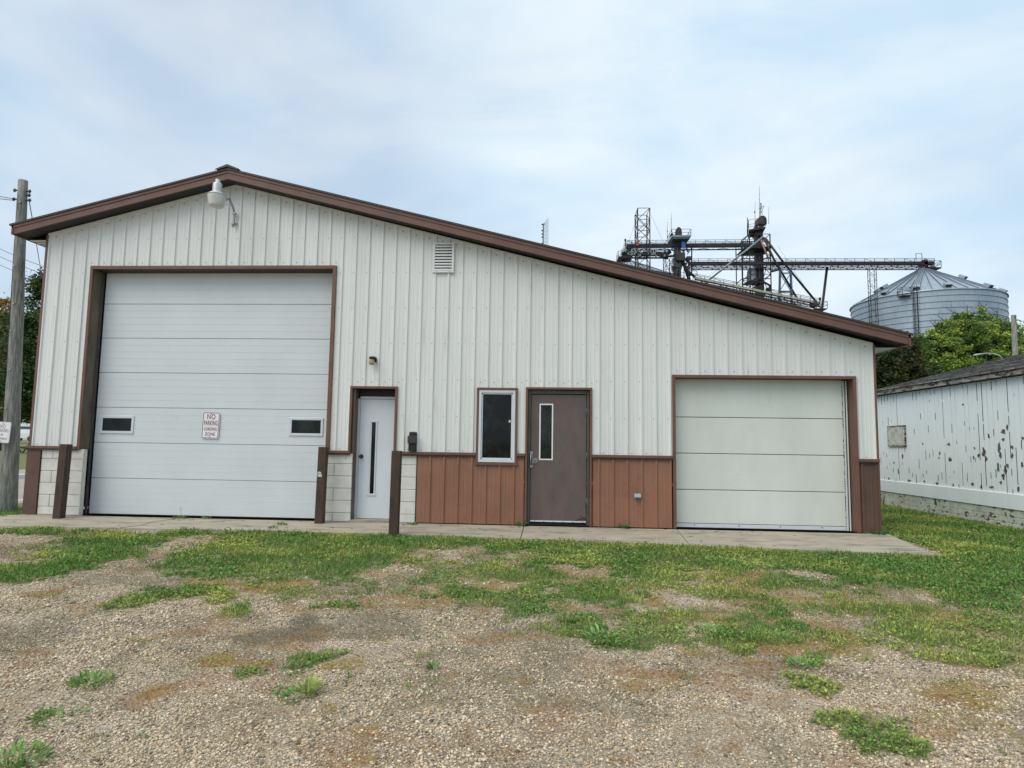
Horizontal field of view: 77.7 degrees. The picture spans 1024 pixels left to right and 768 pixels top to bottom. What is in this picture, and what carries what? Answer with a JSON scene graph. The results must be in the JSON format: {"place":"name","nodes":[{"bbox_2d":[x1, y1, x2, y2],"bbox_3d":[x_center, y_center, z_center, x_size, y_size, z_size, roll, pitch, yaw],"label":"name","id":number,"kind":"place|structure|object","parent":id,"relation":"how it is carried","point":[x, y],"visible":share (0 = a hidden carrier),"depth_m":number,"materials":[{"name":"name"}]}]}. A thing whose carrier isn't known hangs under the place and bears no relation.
{"place":"outdoors","nodes":[
{"label":"outdoors","id":0,"kind":"place"},
{"bbox_2d":[18,478,24,503],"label":"road","id":1,"kind":"structure","parent":0,"point":[21,488],"depth_m":16.01,"materials":[{"name":"concrete"}]},
{"bbox_2d":[0,514,934,555],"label":"pavement","id":2,"kind":"structure","parent":0,"point":[853,542],"depth_m":9.60,"materials":[{"name":"concrete"}]},
{"bbox_2d":[52,444,72,518],"bbox_3d":[-7.370,1.611,10.410,0.128,1.245,0.128,2,-5,4],"label":"bollard","id":3,"kind":"object","parent":2,"relation":"on","point":[62,481],"visible":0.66,"depth_m":10.37,"materials":[{"name":"brown paint"}]},
{"bbox_2d":[314,447,328,523],"bbox_3d":[-3.079,1.652,10.261,0.132,1.265,0.130,1,-5,4],"label":"bollard","id":4,"kind":"object","parent":2,"relation":"on","point":[321,486],"visible":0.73,"depth_m":10.21,"materials":[{"name":"brown paint"}]},
{"bbox_2d":[870,530,886,534],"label":"weed","id":5,"kind":"object","parent":2,"relation":"on","point":[879,533],"visible":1,"depth_m":9.80,"materials":[{"name":"green plant"}]},
{"bbox_2d":[0,440,1023,767],"bbox_3d":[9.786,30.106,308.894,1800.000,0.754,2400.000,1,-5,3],"label":"ground","id":6,"kind":"structure","parent":0,"point":[702,720],"depth_m":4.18,"materials":[{"name":"beige gravel"}]},
{"bbox_2d":[0,296,9,450],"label":"autumn tree","id":7,"kind":"object","parent":6,"relation":"on","point":[4,303],"visible":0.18,"depth_m":53.24,"materials":[{"name":"orange plant"}]},
{"bbox_2d":[0,179,30,511],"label":"utility pole","id":8,"kind":"object","parent":6,"relation":"on","point":[9,469],"visible":0.94,"depth_m":11.51,"materials":[{"name":"grey wood"}]},
{"bbox_2d":[0,422,10,442],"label":"no parking sign","id":9,"kind":"object","parent":8,"relation":"attached to","point":[5,428],"visible":1,"depth_m":11.26,"materials":[{"name":"white metal"}]},
{"bbox_2d":[29,202,42,280],"bbox_3d":[-13.983,-3.133,18.901,0.014,0.538,17.209,5,-6,-35],"label":"overhead wire","id":10,"kind":"object","parent":8,"relation":"attached to","point":[36,244],"visible":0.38,"depth_m":15.63,"materials":[{"name":"grey"}]},
{"bbox_2d":[0,267,42,424],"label":"dark tree","id":11,"kind":"object","parent":6,"relation":"on","point":[31,327],"visible":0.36,"depth_m":46.02,"materials":[{"name":"green plant"}]},
{"bbox_2d":[20,429,29,440],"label":"parked suv","id":12,"kind":"object","parent":6,"relation":"on","point":[24,433],"visible":0.23,"depth_m":101.98,"materials":[{"name":"white paint"}]},
{"bbox_2d":[21,424,29,439],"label":"long building","id":13,"kind":"structure","parent":6,"relation":"on","point":[24,426],"depth_m":120.61,"materials":[{"name":"white"}]},
{"bbox_2d":[21,410,30,423],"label":"tree","id":14,"kind":"object","parent":6,"relation":"on","point":[25,419],"visible":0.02,"depth_m":137.49,"materials":[{"name":"green plant"}]},
{"bbox_2d":[0,738,58,767],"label":"weed","id":15,"kind":"object","parent":6,"relation":"on","point":[14,746],"visible":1,"depth_m":2.95,"materials":[{"name":"green plant"}]},
{"bbox_2d":[23,703,90,731],"bbox_3d":[-2.385,1.739,3.317,0.285,0.040,0.305,1,-5,3],"label":"weed","id":16,"kind":"object","parent":6,"relation":"on","point":[60,714],"visible":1,"depth_m":3.31,"materials":[{"name":"green plant"}]},
{"bbox_2d":[65,669,118,688],"bbox_3d":[-2.516,1.758,3.800,0.296,0.070,0.275,-4,-7,42],"label":"weed","id":17,"kind":"object","parent":6,"relation":"on","point":[94,674],"visible":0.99,"depth_m":3.80,"materials":[{"name":"green plant"}]},
{"bbox_2d":[279,686,314,701],"bbox_3d":[-1.229,1.772,3.623,0.223,0.029,0.219,-3,-6,33],"label":"weed","id":18,"kind":"object","parent":6,"relation":"on","point":[287,692],"visible":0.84,"depth_m":3.65,"materials":[{"name":"green plant"}]},
{"bbox_2d":[291,675,326,696],"bbox_3d":[-1.164,1.731,3.659,0.208,0.119,0.179,2,-5,-10],"label":"weed","id":19,"kind":"object","parent":6,"relation":"on","point":[309,685],"visible":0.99,"depth_m":3.64,"materials":[{"name":"green plant"}]},
{"bbox_2d":[388,451,401,536],"bbox_3d":[-1.695,1.591,9.229,0.128,1.235,0.128,1,-5,3],"label":"bollard","id":20,"kind":"object","parent":6,"relation":"on","point":[395,492],"visible":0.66,"depth_m":9.18,"materials":[{"name":"brown paint"}]},
{"bbox_2d":[418,592,437,597],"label":"weed","id":21,"kind":"object","parent":6,"relation":"on","point":[435,596],"visible":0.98,"depth_m":5.83,"materials":[{"name":"green plant"}]},
{"bbox_2d":[425,661,439,669],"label":"weed","id":22,"kind":"object","parent":6,"relation":"on","point":[430,664],"visible":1,"depth_m":4.09,"materials":[{"name":"green plant"}]},
{"bbox_2d":[9,164,912,532],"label":"metal shed","id":23,"kind":"structure","parent":6,"relation":"on","point":[511,380],"depth_m":10.61,"materials":[{"name":"white paint"}]},
{"bbox_2d":[89,273,332,518],"bbox_3d":[-5.142,0.142,11.025,4.228,4.245,0.078,1,-5,3],"label":"overhead door","id":24,"kind":"structure","parent":23,"relation":"in","point":[163,365],"depth_m":11.01,"materials":[{"name":"white paint"}]},
{"bbox_2d":[201,412,219,438],"bbox_3d":[-5.187,0.712,10.929,0.313,0.462,0.008,1,-5,3],"label":"no parking sign","id":25,"kind":"object","parent":24,"relation":"attached to","point":[210,424],"visible":1,"depth_m":10.93,"materials":[{"name":"white metal"}]},
{"bbox_2d":[207,179,237,226],"bbox_3d":[-4.812,-3.033,10.620,0.296,0.593,0.768,1,-5,3],"label":"security light","id":26,"kind":"object","parent":23,"relation":"attached to","point":[217,198],"visible":1,"depth_m":10.33,"materials":[{"name":"metal"}]},
{"bbox_2d":[369,356,376,364],"bbox_3d":[-2.316,-0.387,10.548,0.114,0.138,0.121,1,-5,3],"label":"wall sconce","id":27,"kind":"object","parent":23,"relation":"attached to","point":[372,359],"depth_m":10.51,"materials":[{"name":"black metal"}]},
{"bbox_2d":[357,399,394,518],"bbox_3d":[-2.267,1.249,10.666,0.632,1.995,0.115,1,-5,3],"label":"entry door","id":28,"kind":"structure","parent":23,"relation":"in","point":[376,441],"depth_m":10.68,"materials":[{"name":"white paint"}]},
{"bbox_2d":[407,432,416,450],"bbox_3d":[-1.632,0.943,10.395,0.143,0.320,0.094,1,-5,3],"label":"mailbox","id":29,"kind":"object","parent":23,"relation":"on","point":[412,441],"visible":1,"depth_m":10.36,"materials":[{"name":"black metal"}]},
{"bbox_2d":[478,390,515,462],"bbox_3d":[-0.247,0.688,10.405,0.602,1.185,0.060,1,-5,3],"label":"window","id":30,"kind":"structure","parent":23,"relation":"in","point":[496,425],"depth_m":10.40,"materials":[{"name":"white paint"}]},
{"bbox_2d":[529,395,586,523],"bbox_3d":[0.759,1.219,10.344,0.957,2.094,0.113,1,-5,3],"label":"steel door","id":31,"kind":"structure","parent":23,"relation":"in","point":[558,454],"depth_m":10.35,"materials":[{"name":"brown paint"}]},
{"bbox_2d":[675,379,851,530],"bbox_3d":[4.037,1.123,10.305,2.800,2.434,0.070,1,-5,3],"label":"overhead door","id":32,"kind":"structure","parent":23,"relation":"in","point":[772,454],"depth_m":10.30,"materials":[{"name":"grey paint"}]},
{"bbox_2d":[0,503,1023,767],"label":"grass","id":33,"kind":"structure","parent":6,"relation":"on","point":[968,539],"depth_m":6.76,"materials":[{"name":"green plant"}]},
{"bbox_2d":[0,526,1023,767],"bbox_3d":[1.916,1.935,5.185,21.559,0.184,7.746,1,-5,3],"label":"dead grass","id":34,"kind":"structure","parent":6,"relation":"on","point":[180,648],"depth_m":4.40,"materials":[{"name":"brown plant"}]},
{"bbox_2d":[0,529,1023,767],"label":"reddish weeds","id":35,"kind":"object","parent":6,"relation":"on","point":[500,665],"visible":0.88,"depth_m":4.07,"materials":[{"name":"brown plant"}]},
{"bbox_2d":[0,530,1023,767],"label":"dry weeds","id":36,"kind":"object","parent":6,"relation":"on","point":[265,661],"visible":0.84,"depth_m":4.59,"materials":[{"name":"brown plant"}]},
{"bbox_2d":[541,219,547,244],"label":"antenna","id":37,"kind":"object","parent":6,"relation":"on","point":[546,221],"visible":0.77,"depth_m":51.68,"materials":[{"name":"metal"}]},
{"bbox_2d":[553,610,578,622],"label":"weed","id":38,"kind":"object","parent":6,"relation":"on","point":[561,616],"visible":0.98,"depth_m":5.14,"materials":[{"name":"green plant"}]},
{"bbox_2d":[579,623,623,643],"bbox_3d":[0.660,1.849,4.673,0.357,0.082,0.394,1,-5,3],"label":"weed","id":39,"kind":"object","parent":6,"relation":"on","point":[592,637],"visible":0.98,"depth_m":4.71,"materials":[{"name":"green plant"}]},
{"bbox_2d":[635,208,650,269],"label":"lattice tower","id":40,"kind":"structure","parent":6,"relation":"on","point":[648,244],"depth_m":128.23,"materials":[{"name":"metal"}]},
{"bbox_2d":[634,587,652,595],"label":"weed","id":41,"kind":"object","parent":6,"relation":"on","point":[640,591],"visible":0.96,"depth_m":5.97,"materials":[{"name":"green plant"}]},
{"bbox_2d":[620,259,671,273],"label":"grain bin","id":42,"kind":"object","parent":6,"relation":"on","point":[631,262],"visible":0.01,"depth_m":139.87,"materials":[{"name":"silver metal"}]},
{"bbox_2d":[663,227,695,278],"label":"bucket elevator","id":43,"kind":"object","parent":6,"relation":"on","point":[679,259],"visible":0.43,"depth_m":130.35,"materials":[{"name":"metal"}]},
{"bbox_2d":[694,623,738,637],"bbox_3d":[1.593,1.908,4.927,0.381,0.046,0.373,1,-5,3],"label":"weed","id":44,"kind":"object","parent":6,"relation":"on","point":[708,626],"visible":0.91,"depth_m":4.94,"materials":[{"name":"green plant"}]},
{"bbox_2d":[705,216,814,299],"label":"bucket elevator","id":45,"kind":"object","parent":6,"relation":"on","point":[759,249],"visible":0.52,"depth_m":129.89,"materials":[{"name":"metal"}]},
{"bbox_2d":[625,239,754,250],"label":"conveyor","id":46,"kind":"object","parent":45,"relation":"attached to","point":[725,245],"visible":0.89,"depth_m":130.51,"materials":[{"name":"metal"}]},
{"bbox_2d":[616,239,665,261],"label":"machinery platform","id":47,"kind":"structure","parent":46,"relation":"attached to","point":[626,258],"depth_m":129.76,"materials":[{"name":"metal"}]},
{"bbox_2d":[621,249,668,258],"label":"conveyor","id":48,"kind":"object","parent":47,"relation":"on","point":[656,251],"visible":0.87,"depth_m":130.13,"materials":[{"name":"metal"}]},
{"bbox_2d":[759,186,759,216],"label":"antenna","id":49,"kind":"object","parent":45,"relation":"attached to","point":[759,201],"visible":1,"depth_m":132.26,"materials":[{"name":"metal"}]},
{"bbox_2d":[740,626,794,643],"bbox_3d":[1.957,1.911,4.826,0.424,0.049,0.418,1,-5,3],"label":"weed","id":50,"kind":"object","parent":6,"relation":"on","point":[776,632],"visible":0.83,"depth_m":4.83,"materials":[{"name":"green plant"}]},
{"bbox_2d":[778,269,792,302],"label":"support tower","id":51,"kind":"structure","parent":6,"relation":"on","point":[779,283],"depth_m":127.80,"materials":[{"name":"grey metal"}]},
{"bbox_2d":[782,654,820,668],"bbox_3d":[1.934,1.859,4.248,0.246,0.044,0.261,1,-5,3],"label":"weed","id":52,"kind":"object","parent":6,"relation":"on","point":[790,658],"visible":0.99,"depth_m":4.26,"materials":[{"name":"green plant"}]},
{"bbox_2d":[821,267,827,307],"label":"steel strut","id":53,"kind":"object","parent":6,"relation":"on","point":[824,287],"visible":0.34,"depth_m":128.68,"materials":[{"name":"grey metal"}]},
{"bbox_2d":[867,268,878,324],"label":"support tower","id":54,"kind":"structure","parent":6,"relation":"on","point":[870,298],"depth_m":117.06,"materials":[{"name":"metal"}]},
{"bbox_2d":[875,329,945,395],"bbox_3d":[21.302,-0.854,35.555,6.038,4.295,3.722,1,-5,3],"label":"bushy tree","id":55,"kind":"object","parent":6,"relation":"on","point":[901,365],"visible":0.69,"depth_m":34.68,"materials":[{"name":"green plant"}]},
{"bbox_2d":[849,267,1008,353],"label":"grain bin","id":56,"kind":"object","parent":6,"relation":"on","point":[918,299],"visible":0.22,"depth_m":117.17,"materials":[{"name":"metal"}]},
{"bbox_2d":[916,253,941,269],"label":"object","id":57,"kind":"structure","parent":56,"relation":"on","point":[935,268],"depth_m":126.90,"materials":[{"name":"grey metal"}]},
{"bbox_2d":[686,258,934,269],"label":"conveyor","id":58,"kind":"object","parent":57,"relation":"on","point":[747,265],"visible":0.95,"depth_m":128.76,"materials":[{"name":"metal"}]},
{"bbox_2d":[877,354,1023,528],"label":"white barn","id":59,"kind":"structure","parent":6,"relation":"on","point":[951,443],"depth_m":12.79,"materials":[{"name":"grey"}]},
{"bbox_2d":[887,425,906,446],"bbox_3d":[9.055,1.225,14.952,0.031,0.495,0.760,1,-5,3],"label":"boarded window","id":60,"kind":"structure","parent":59,"relation":"in","point":[896,435],"depth_m":14.90,"materials":[{"name":"paint"}]},
{"bbox_2d":[912,303,1023,373],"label":"maple tree","id":61,"kind":"object","parent":6,"relation":"on","point":[956,338],"visible":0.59,"depth_m":41.74,"materials":[{"name":"green plant"}]},
{"bbox_2d":[973,353,1001,358],"bbox_3d":[18.437,1.368,24.321,1.272,5.178,0.105,1,-5,3],"label":"street lamp","id":62,"kind":"object","parent":6,"relation":"on","point":[987,353],"visible":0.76,"depth_m":24.54,"materials":[{"name":"metal"}]},
{"bbox_2d":[994,319,1023,346],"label":"sparse tree","id":63,"kind":"object","parent":6,"relation":"on","point":[1021,330],"visible":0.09,"depth_m":57.90,"materials":[{"name":"green plant"}]},
{"bbox_2d":[1011,315,1017,355],"bbox_3d":[23.141,0.726,29.132,0.393,7.894,0.292,1,-5,3],"label":"utility pole","id":64,"kind":"object","parent":6,"relation":"on","point":[1014,335],"visible":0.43,"depth_m":29.34,"materials":[{"name":"grey wood"}]},
{"bbox_2d":[0,0,1023,423],"label":"sky","id":65,"kind":"structure","parent":0,"point":[863,128],"materials":[{"name":"blue"}]},
{"bbox_2d":[693,274,819,308],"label":"conveyor","id":66,"kind":"object","parent":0,"point":[784,298],"visible":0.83,"depth_m":120.90,"materials":[{"name":"metal"}]},
{"bbox_2d":[809,297,827,310],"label":"machinery platform","id":67,"kind":"structure","parent":66,"relation":"attached to","point":[816,303],"depth_m":119.80,"materials":[{"name":"metal"}]}
]}

